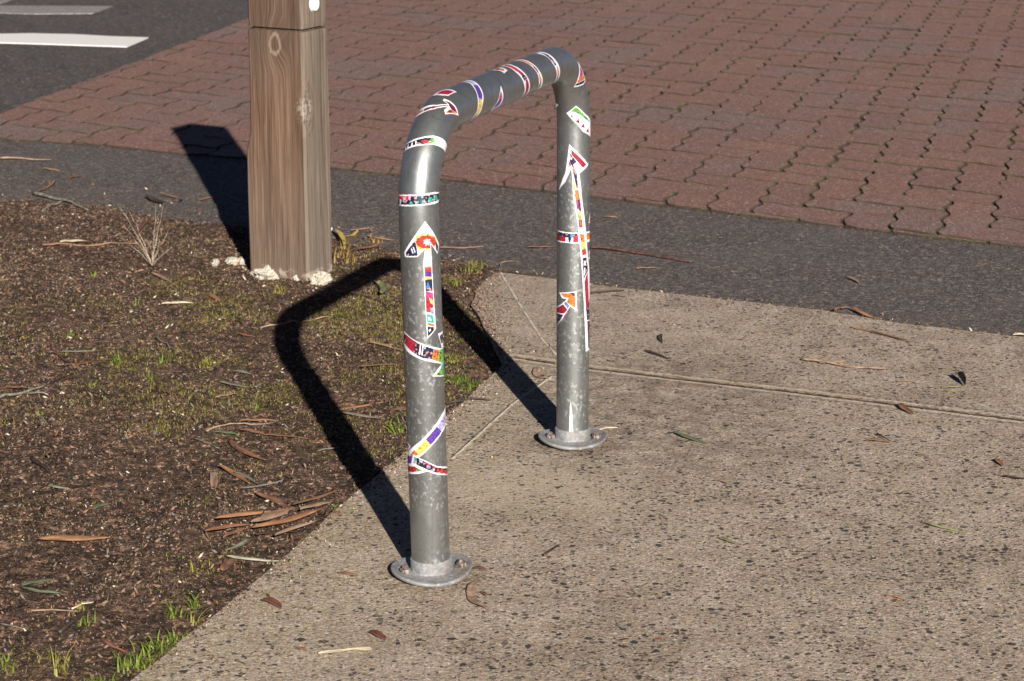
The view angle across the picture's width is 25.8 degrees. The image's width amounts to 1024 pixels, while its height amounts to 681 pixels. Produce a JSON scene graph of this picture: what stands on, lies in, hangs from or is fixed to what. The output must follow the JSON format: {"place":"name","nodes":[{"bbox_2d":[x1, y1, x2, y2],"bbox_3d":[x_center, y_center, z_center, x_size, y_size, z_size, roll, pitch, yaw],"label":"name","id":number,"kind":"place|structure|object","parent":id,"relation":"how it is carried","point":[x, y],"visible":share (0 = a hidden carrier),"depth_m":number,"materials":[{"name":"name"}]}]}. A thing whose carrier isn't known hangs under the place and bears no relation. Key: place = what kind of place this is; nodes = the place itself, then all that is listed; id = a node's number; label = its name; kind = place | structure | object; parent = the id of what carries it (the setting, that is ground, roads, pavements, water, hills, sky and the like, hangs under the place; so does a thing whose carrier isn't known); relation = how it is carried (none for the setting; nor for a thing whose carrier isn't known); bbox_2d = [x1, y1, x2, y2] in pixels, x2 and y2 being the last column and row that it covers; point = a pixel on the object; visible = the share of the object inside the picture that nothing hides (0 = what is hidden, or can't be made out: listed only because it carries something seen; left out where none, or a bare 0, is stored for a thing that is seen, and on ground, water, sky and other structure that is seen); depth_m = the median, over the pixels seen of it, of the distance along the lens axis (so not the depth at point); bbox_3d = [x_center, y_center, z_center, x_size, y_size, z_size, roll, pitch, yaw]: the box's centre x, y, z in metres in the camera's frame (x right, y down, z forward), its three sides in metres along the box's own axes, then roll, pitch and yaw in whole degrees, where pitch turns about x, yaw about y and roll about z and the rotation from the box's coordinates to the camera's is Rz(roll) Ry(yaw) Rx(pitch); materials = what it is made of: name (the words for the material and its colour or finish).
{"place":"outdoors","nodes":[
{"label":"outdoors","id":0,"kind":"place"},
{"bbox_2d":[0,0,247,113],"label":"road","id":1,"kind":"structure","parent":0,"point":[30,72],"depth_m":10.16,"materials":[{"name":"asphalt"}]},
{"bbox_2d":[0,5,112,13],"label":"road marking","id":2,"kind":"object","parent":1,"relation":"on","point":[8,9],"visible":1,"depth_m":11.01,"materials":[{"name":"paint"}]},
{"bbox_2d":[0,33,148,46],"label":"road marking","id":3,"kind":"object","parent":1,"relation":"on","point":[65,39],"visible":1,"depth_m":9.90,"materials":[{"name":"paint"}]},
{"bbox_2d":[0,197,609,680],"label":"dirt verge","id":4,"kind":"structure","parent":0,"point":[108,481],"depth_m":4.41,"materials":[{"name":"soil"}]},
{"bbox_2d":[0,649,38,672],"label":"grass tuft","id":5,"kind":"object","parent":4,"relation":"on","point":[6,663],"visible":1,"depth_m":3.22,"materials":[{"name":"plant"}]},
{"bbox_2d":[0,384,48,398],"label":"twig","id":6,"kind":"object","parent":4,"relation":"on","point":[17,393],"visible":1,"depth_m":4.54,"materials":[{"name":"wood"}]},
{"bbox_2d":[21,579,52,585],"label":"gum leaf","id":7,"kind":"object","parent":4,"relation":"on","point":[34,581],"visible":1,"depth_m":3.53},
{"bbox_2d":[30,456,52,474],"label":"twig","id":8,"kind":"object","parent":4,"relation":"on","point":[35,460],"visible":1,"depth_m":4.09,"materials":[{"name":"wood"}]},
{"bbox_2d":[21,587,61,592],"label":"gum leaf","id":9,"kind":"object","parent":4,"relation":"on","point":[38,590],"visible":1,"depth_m":3.50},
{"bbox_2d":[29,647,70,664],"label":"grass tuft","id":10,"kind":"object","parent":4,"relation":"on","point":[50,656],"visible":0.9,"depth_m":3.25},
{"bbox_2d":[31,609,77,611],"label":"twig","id":11,"kind":"object","parent":4,"relation":"on","point":[51,609],"visible":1,"depth_m":3.42,"materials":[{"name":"wood"}]},
{"bbox_2d":[32,191,88,211],"bbox_3d":[-1.327,-0.395,6.405,0.109,0.019,0.289,-12,19,-36],"label":"twig","id":12,"kind":"object","parent":4,"relation":"on","point":[61,200],"visible":1,"depth_m":6.42,"materials":[{"name":"wood"}]},
{"bbox_2d":[49,332,73,366],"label":"twig","id":13,"kind":"object","parent":4,"relation":"on","point":[51,346],"visible":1,"depth_m":4.87,"materials":[{"name":"wood"}]},
{"bbox_2d":[31,638,99,676],"bbox_3d":[-0.632,0.458,3.199,0.131,0.042,0.106,0,15,0],"label":"grass tuft","id":14,"kind":"object","parent":4,"relation":"on","point":[56,666],"visible":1,"depth_m":3.20,"materials":[{"name":"plant"}]},
{"bbox_2d":[60,239,83,241],"bbox_3d":[-1.163,-0.263,5.921,0.063,0.008,0.022,-6,16,-21],"label":"bark flake","id":15,"kind":"object","parent":4,"relation":"on","point":[70,240],"visible":1,"depth_m":5.92,"materials":[{"name":"beige plant"}]},
{"bbox_2d":[38,535,109,540],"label":"gum leaf","id":16,"kind":"object","parent":4,"relation":"on","point":[68,538],"visible":1,"depth_m":3.72,"materials":[{"name":"plant"}]},
{"bbox_2d":[57,601,95,633],"bbox_3d":[-0.656,0.418,3.395,0.010,0.009,0.127,4,16,15],"label":"twig","id":17,"kind":"object","parent":4,"relation":"on","point":[61,630],"visible":1,"depth_m":3.37,"materials":[{"name":"wood"}]},
{"bbox_2d":[61,350,95,351],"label":"gum leaf","id":18,"kind":"object","parent":4,"relation":"on","point":[76,350],"visible":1,"depth_m":4.88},
{"bbox_2d":[70,613,96,626],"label":"grass tuft","id":19,"kind":"object","parent":4,"relation":"on","point":[87,618],"visible":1,"depth_m":3.38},
{"bbox_2d":[43,242,137,246],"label":"twig","id":20,"kind":"object","parent":4,"relation":"on","point":[55,243],"visible":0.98,"depth_m":5.89,"materials":[{"name":"wood"}]},
{"bbox_2d":[83,672,124,680],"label":"grass tuft","id":21,"kind":"object","parent":4,"relation":"on","point":[101,678],"visible":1,"depth_m":3.16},
{"bbox_2d":[100,638,128,653],"bbox_3d":[-0.586,0.448,3.288,0.070,0.006,0.010,14,21,43],"label":"bark strip","id":22,"kind":"object","parent":4,"relation":"on","point":[109,643],"visible":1,"depth_m":3.29,"materials":[{"name":"orange plant"}]},
{"bbox_2d":[107,350,124,364],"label":"grass tuft","id":23,"kind":"object","parent":4,"relation":"on","point":[118,361],"visible":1,"depth_m":4.79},
{"bbox_2d":[110,645,174,675],"bbox_3d":[-0.542,0.460,3.224,0.105,0.020,0.084,8,17,28],"label":"grass tuft","id":24,"kind":"object","parent":4,"relation":"on","point":[137,660],"visible":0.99,"depth_m":3.22,"materials":[{"name":"plant"}]},
{"bbox_2d":[135,216,149,235],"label":"gum leaf","id":25,"kind":"object","parent":4,"relation":"on","point":[139,228],"visible":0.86,"depth_m":6.07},
{"bbox_2d":[118,203,172,265],"bbox_3d":[-0.925,-0.267,5.628,0.135,0.155,0.070,0,15,0],"label":"dry weed","id":26,"kind":"object","parent":4,"relation":"on","point":[153,258],"visible":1,"depth_m":5.63,"materials":[{"name":"beige plant"}]},
{"bbox_2d":[120,633,174,660],"bbox_3d":[-0.529,0.449,3.261,0.091,0.022,0.085,-10,18,-31],"label":"grass tuft","id":27,"kind":"object","parent":4,"relation":"on","point":[153,646],"visible":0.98,"depth_m":3.27,"materials":[{"name":"plant"}]},
{"bbox_2d":[150,272,170,282],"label":"gum leaf","id":28,"kind":"object","parent":4,"relation":"on","point":[161,276],"visible":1,"depth_m":5.55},
{"bbox_2d":[155,350,178,363],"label":"grass tuft","id":29,"kind":"object","parent":4,"relation":"on","point":[161,361],"visible":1,"depth_m":4.79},
{"bbox_2d":[152,628,188,649],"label":"grass tuft","id":30,"kind":"object","parent":4,"relation":"on","point":[170,635],"visible":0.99,"depth_m":3.31,"materials":[{"name":"plant"}]},
{"bbox_2d":[148,600,195,620],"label":"grass tuft","id":31,"kind":"object","parent":4,"relation":"on","point":[171,614],"visible":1,"depth_m":3.41,"materials":[{"name":"plant"}]},
{"bbox_2d":[161,301,193,303],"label":"gum leaf","id":32,"kind":"object","parent":4,"relation":"on","point":[172,302],"visible":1,"depth_m":5.28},
{"bbox_2d":[169,585,210,609],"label":"grass tuft","id":33,"kind":"object","parent":4,"relation":"on","point":[193,604],"visible":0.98,"depth_m":3.44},
{"bbox_2d":[188,607,213,625],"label":"grass tuft","id":34,"kind":"object","parent":4,"relation":"on","point":[193,621],"visible":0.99,"depth_m":3.38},
{"bbox_2d":[185,556,223,573],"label":"grass tuft","id":35,"kind":"object","parent":4,"relation":"on","point":[192,568],"visible":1,"depth_m":3.58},
{"bbox_2d":[188,354,223,369],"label":"grass tuft","id":36,"kind":"object","parent":4,"relation":"on","point":[204,362],"visible":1,"depth_m":4.78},
{"bbox_2d":[210,471,217,488],"bbox_3d":[-0.533,0.249,4.007,0.015,0.007,0.087,-2,15,-6],"label":"chip","id":37,"kind":"object","parent":4,"relation":"on","point":[213,479],"visible":1,"depth_m":4.01,"materials":[{"name":"wood"}]},
{"bbox_2d":[211,430,237,434],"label":"gum leaf","id":38,"kind":"object","parent":4,"relation":"on","point":[223,431],"visible":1,"depth_m":4.29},
{"bbox_2d":[205,523,250,531],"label":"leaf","id":39,"kind":"object","parent":4,"relation":"on","point":[225,526],"visible":1,"depth_m":3.75,"materials":[{"name":"orange plant"}]},
{"bbox_2d":[220,557,236,570],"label":"gum leaf","id":40,"kind":"object","parent":4,"relation":"on","point":[227,563],"visible":1,"depth_m":3.62,"materials":[{"name":"plant"}]},
{"bbox_2d":[218,464,249,483],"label":"gum leaf","id":41,"kind":"object","parent":4,"relation":"on","point":[229,470],"visible":1,"depth_m":4.04,"materials":[{"name":"plant"}]},
{"bbox_2d":[224,257,247,264],"bbox_3d":[-0.703,-0.203,5.703,0.062,0.020,0.073,0,15,0],"label":"concrete lump","id":42,"kind":"object","parent":4,"relation":"on","point":[234,260],"visible":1,"depth_m":5.69,"materials":[{"name":"concrete"}]},
{"bbox_2d":[223,527,250,537],"bbox_3d":[-0.460,0.319,3.732,0.010,0.009,0.067,12,22,34],"label":"bark strip","id":43,"kind":"object","parent":4,"relation":"on","point":[233,532],"visible":1,"depth_m":3.73,"materials":[{"name":"brown plant"}]},
{"bbox_2d":[226,536,251,550],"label":"gum leaf","id":44,"kind":"object","parent":4,"relation":"on","point":[245,541],"visible":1,"depth_m":3.69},
{"bbox_2d":[206,422,272,431],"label":"twig","id":45,"kind":"object","parent":4,"relation":"on","point":[209,429],"visible":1,"depth_m":4.33,"materials":[{"name":"wood"}]},
{"bbox_2d":[215,510,270,518],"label":"leaf","id":46,"kind":"object","parent":4,"relation":"on","point":[237,514],"visible":1,"depth_m":3.81,"materials":[{"name":"orange plant"}]},
{"bbox_2d":[233,472,254,481],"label":"gum leaf","id":47,"kind":"object","parent":4,"relation":"on","point":[245,475],"visible":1,"depth_m":4.03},
{"bbox_2d":[228,439,265,459],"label":"gum leaf","id":48,"kind":"object","parent":4,"relation":"on","point":[239,447],"visible":1,"depth_m":4.19,"materials":[{"name":"plant"}]},
{"bbox_2d":[226,555,279,561],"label":"gum leaf","id":49,"kind":"object","parent":4,"relation":"on","point":[250,558],"visible":1,"depth_m":3.63,"materials":[{"name":"plant"}]},
{"bbox_2d":[240,428,266,435],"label":"gum leaf","id":50,"kind":"object","parent":4,"relation":"on","point":[252,430],"visible":1,"depth_m":4.29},
{"bbox_2d":[239,419,278,420],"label":"gum leaf","id":51,"kind":"object","parent":4,"relation":"on","point":[258,420],"visible":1,"depth_m":4.36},
{"bbox_2d":[239,479,283,488],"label":"gum leaf","id":52,"kind":"object","parent":4,"relation":"on","point":[261,485],"visible":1,"depth_m":3.97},
{"bbox_2d":[250,265,278,279],"bbox_3d":[-0.606,-0.171,5.562,0.086,0.041,0.095,-11,18,-34],"label":"concrete lump","id":53,"kind":"object","parent":4,"relation":"on","point":[268,272],"visible":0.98,"depth_m":5.53,"materials":[{"name":"concrete"}]},
{"bbox_2d":[251,509,289,521],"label":"leaf","id":54,"kind":"object","parent":4,"relation":"on","point":[270,516],"visible":1,"depth_m":3.79,"materials":[{"name":"beige plant"}]},
{"bbox_2d":[254,492,287,507],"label":"gum leaf","id":55,"kind":"object","parent":4,"relation":"on","point":[276,500],"visible":1,"depth_m":3.90,"materials":[{"name":"plant"}]},
{"bbox_2d":[256,530,299,534],"bbox_3d":[-0.391,0.320,3.734,0.077,0.009,0.009,-8,15,-25],"label":"bark strip","id":56,"kind":"object","parent":4,"relation":"on","point":[273,532],"visible":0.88,"depth_m":3.73,"materials":[{"name":"brown plant"}]},
{"bbox_2d":[269,285,286,293],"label":"grass tuft","id":57,"kind":"object","parent":4,"relation":"on","point":[279,291],"visible":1,"depth_m":5.40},
{"bbox_2d":[261,508,296,515],"bbox_3d":[-0.400,0.293,3.833,0.013,0.010,0.080,19,25,41],"label":"bark strip","id":58,"kind":"object","parent":4,"relation":"on","point":[277,510],"visible":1,"depth_m":3.84,"materials":[{"name":"brown plant"}]},
{"bbox_2d":[252,510,317,527],"bbox_3d":[-0.381,0.303,3.776,0.129,0.008,0.018,-13,19,-35],"label":"bark strip","id":59,"kind":"object","parent":4,"relation":"on","point":[280,521],"visible":1,"depth_m":3.78,"materials":[{"name":"orange plant"}]},
{"bbox_2d":[265,434,307,438],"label":"gum leaf","id":60,"kind":"object","parent":4,"relation":"on","point":[287,436],"visible":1,"depth_m":4.28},
{"bbox_2d":[247,0,331,281],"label":"timber post","id":61,"kind":"object","parent":4,"relation":"on","point":[288,179],"visible":0.95,"depth_m":5.45,"materials":[{"name":"brown wood"}]},
{"bbox_2d":[260,316,330,327],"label":"twig","id":62,"kind":"object","parent":4,"relation":"on","point":[290,321],"visible":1,"depth_m":5.08,"materials":[{"name":"wood"}]},
{"bbox_2d":[275,520,316,534],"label":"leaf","id":63,"kind":"object","parent":4,"relation":"on","point":[291,528],"visible":1,"depth_m":3.72,"materials":[{"name":"beige plant"}]},
{"bbox_2d":[287,507,323,518],"bbox_3d":[-0.354,0.295,3.821,0.014,0.009,0.096,8,16,35],"label":"bark strip","id":64,"kind":"object","parent":4,"relation":"on","point":[318,509],"visible":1,"depth_m":3.83,"materials":[{"name":"orange plant"}]},
{"bbox_2d":[293,489,337,504],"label":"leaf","id":65,"kind":"object","parent":4,"relation":"on","point":[312,498],"visible":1,"depth_m":3.89,"materials":[{"name":"brown plant"}]},
{"bbox_2d":[300,501,332,509],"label":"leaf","id":66,"kind":"object","parent":4,"relation":"on","point":[313,505],"visible":1,"depth_m":3.86,"materials":[{"name":"beige plant"}]},
{"bbox_2d":[308,271,332,285],"bbox_3d":[-0.471,-0.152,5.496,0.064,0.034,0.074,0,15,0],"label":"concrete lump","id":67,"kind":"object","parent":4,"relation":"on","point":[320,278],"visible":1,"depth_m":5.48,"materials":[{"name":"concrete"}]},
{"bbox_2d":[334,229,345,248],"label":"gum leaf","id":68,"kind":"object","parent":4,"relation":"on","point":[341,234],"visible":0.99,"depth_m":5.91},
{"bbox_2d":[334,240,359,262],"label":"grass tuft","id":69,"kind":"object","parent":4,"relation":"on","point":[347,256],"visible":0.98,"depth_m":5.72,"materials":[{"name":"plant"}]},
{"bbox_2d":[333,411,383,418],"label":"gum leaf","id":70,"kind":"object","parent":4,"relation":"on","point":[355,414],"visible":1,"depth_m":4.40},
{"bbox_2d":[334,402,382,410],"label":"gum leaf","id":71,"kind":"object","parent":4,"relation":"on","point":[357,406],"visible":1,"depth_m":4.46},
{"bbox_2d":[359,449,379,458],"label":"grass tuft","id":72,"kind":"object","parent":4,"relation":"on","point":[366,455],"visible":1,"depth_m":4.16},
{"bbox_2d":[352,293,392,309],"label":"twig","id":73,"kind":"object","parent":4,"relation":"on","point":[383,303],"visible":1,"depth_m":5.30,"materials":[{"name":"wood"}]},
{"bbox_2d":[374,279,388,292],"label":"gum leaf","id":74,"kind":"object","parent":4,"relation":"on","point":[384,287],"visible":1,"depth_m":5.43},
{"bbox_2d":[368,341,402,350],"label":"gum leaf","id":75,"kind":"object","parent":4,"relation":"on","point":[386,345],"visible":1,"depth_m":4.89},
{"bbox_2d":[377,407,406,434],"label":"grass tuft","id":76,"kind":"object","parent":4,"relation":"on","point":[395,427],"visible":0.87,"depth_m":4.30,"materials":[{"name":"plant"}]},
{"bbox_2d":[441,275,465,286],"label":"grass tuft","id":77,"kind":"object","parent":4,"relation":"on","point":[455,281],"visible":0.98,"depth_m":5.45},
{"bbox_2d":[445,354,462,363],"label":"grass tuft","id":78,"kind":"object","parent":4,"relation":"on","point":[450,360],"visible":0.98,"depth_m":4.77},
{"bbox_2d":[445,370,481,384],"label":"grass tuft","id":79,"kind":"object","parent":4,"relation":"on","point":[458,380],"visible":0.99,"depth_m":4.64,"materials":[{"name":"plant"}]},
{"bbox_2d":[446,397,490,404],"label":"twig","id":80,"kind":"object","parent":4,"relation":"on","point":[453,401],"visible":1,"depth_m":4.47,"materials":[{"name":"wood"}]},
{"bbox_2d":[451,379,487,392],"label":"grass tuft","id":81,"kind":"object","parent":4,"relation":"on","point":[470,386],"visible":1,"depth_m":4.58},
{"bbox_2d":[458,257,495,272],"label":"grass tuft","id":82,"kind":"object","parent":4,"relation":"on","point":[471,265],"visible":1,"depth_m":5.58,"materials":[{"name":"plant"}]},
{"bbox_2d":[450,267,552,278],"bbox_3d":[-0.023,-0.170,5.539,0.282,0.014,0.025,7,17,25],"label":"twig","id":83,"kind":"object","parent":4,"relation":"on","point":[496,269],"visible":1,"depth_m":5.55,"materials":[{"name":"wood"}]},
{"bbox_2d":[0,140,1023,336],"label":"asphalt strip","id":84,"kind":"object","parent":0,"point":[951,284],"visible":0.66,"depth_m":5.91,"materials":[{"name":"asphalt"}]},
{"bbox_2d":[0,157,51,159],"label":"twig","id":85,"kind":"object","parent":84,"relation":"on","point":[23,158],"visible":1,"depth_m":7.08,"materials":[{"name":"wood"}]},
{"bbox_2d":[146,195,166,202],"bbox_3d":[-1.022,-0.402,6.415,0.021,0.012,0.143,-10,18,-32],"label":"bark strip","id":86,"kind":"object","parent":84,"relation":"on","point":[152,198],"visible":1,"depth_m":6.42,"materials":[{"name":"brown plant"}]},
{"bbox_2d":[440,246,483,248],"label":"gum leaf","id":87,"kind":"object","parent":84,"relation":"on","point":[460,247],"visible":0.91,"depth_m":5.82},
{"bbox_2d":[0,163,1015,335],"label":"asphalt litter","id":88,"kind":"object","parent":84,"relation":"on","point":[747,299],"visible":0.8,"depth_m":5.95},
{"bbox_2d":[5,139,1018,248],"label":"seam litter","id":89,"kind":"object","parent":84,"relation":"on","point":[555,193],"visible":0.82,"depth_m":6.35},
{"bbox_2d":[590,246,692,261],"bbox_3d":[0.331,-0.223,5.728,0.306,0.009,0.019,9,18,32],"label":"twig","id":90,"kind":"object","parent":84,"relation":"on","point":[612,248],"visible":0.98,"depth_m":5.74,"materials":[{"name":"wood"}]},
{"bbox_2d":[852,306,881,318],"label":"gum leaf","id":91,"kind":"object","parent":84,"relation":"on","point":[862,312],"visible":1,"depth_m":5.12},
{"bbox_2d":[0,0,1023,247],"bbox_3d":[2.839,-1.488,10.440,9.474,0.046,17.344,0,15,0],"label":"paved crossing","id":92,"kind":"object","parent":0,"point":[760,106],"visible":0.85,"depth_m":8.10,"materials":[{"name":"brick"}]},
{"bbox_2d":[131,272,1023,680],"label":"footpath","id":93,"kind":"structure","parent":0,"point":[789,586],"depth_m":3.75,"materials":[{"name":"concrete"}]},
{"bbox_2d":[261,597,281,608],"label":"leaf","id":94,"kind":"object","parent":93,"relation":"on","point":[274,602],"visible":1,"depth_m":3.42,"materials":[{"name":"brown plant"}]},
{"bbox_2d":[318,646,371,653],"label":"gum leaf","id":95,"kind":"object","parent":93,"relation":"on","point":[339,650],"visible":1,"depth_m":3.24,"materials":[{"name":"plant"}]},
{"bbox_2d":[368,630,386,639],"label":"leaf","id":96,"kind":"object","parent":93,"relation":"on","point":[379,634],"visible":1,"depth_m":3.29,"materials":[{"name":"brown plant"}]},
{"bbox_2d":[145,272,611,680],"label":"footpath crumbs","id":97,"kind":"object","parent":93,"relation":"on","point":[286,558],"visible":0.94,"depth_m":3.88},
{"bbox_2d":[467,580,487,608],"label":"gum leaf","id":98,"kind":"object","parent":93,"relation":"on","point":[471,595],"visible":1,"depth_m":3.45,"materials":[{"name":"plant"}]},
{"bbox_2d":[391,47,606,587],"bbox_3d":[-0.009,-0.084,3.775,0.130,0.756,0.854,5,16,19],"label":"bike rack","id":99,"kind":"object","parent":93,"relation":"on","point":[431,561],"visible":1,"depth_m":3.50,"materials":[{"name":"metal"}]},
{"bbox_2d":[471,274,527,345],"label":"corner crumbs","id":100,"kind":"object","parent":93,"relation":"on","point":[477,304],"visible":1,"depth_m":5.21,"materials":[{"name":"concrete"}]},
{"bbox_2d":[533,367,548,377],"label":"gum leaf","id":101,"kind":"object","parent":93,"relation":"on","point":[536,373],"visible":1,"depth_m":4.64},
{"bbox_2d":[673,431,707,443],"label":"gum leaf","id":102,"kind":"object","parent":93,"relation":"on","point":[688,437],"visible":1,"depth_m":4.21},
{"bbox_2d":[451,323,1018,666],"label":"footpath specks","id":103,"kind":"object","parent":93,"relation":"on","point":[738,516],"visible":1,"depth_m":3.74,"materials":[{"name":"stone"}]},
{"bbox_2d":[801,358,886,368],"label":"twig","id":104,"kind":"object","parent":93,"relation":"on","point":[823,361],"visible":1,"depth_m":4.70,"materials":[{"name":"wood"}]},
{"bbox_2d":[850,327,909,340],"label":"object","id":105,"kind":"object","parent":93,"relation":"on","point":[881,333],"visible":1,"depth_m":4.94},
{"bbox_2d":[897,403,913,413],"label":"gum leaf","id":106,"kind":"object","parent":93,"relation":"on","point":[904,407],"visible":1,"depth_m":4.39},
{"bbox_2d":[921,520,965,532],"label":"gum leaf","id":107,"kind":"object","parent":93,"relation":"on","point":[942,526],"visible":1,"depth_m":3.73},
{"bbox_2d":[956,371,965,384],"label":"gum leaf","id":108,"kind":"object","parent":93,"relation":"on","point":[961,375],"visible":1,"depth_m":4.57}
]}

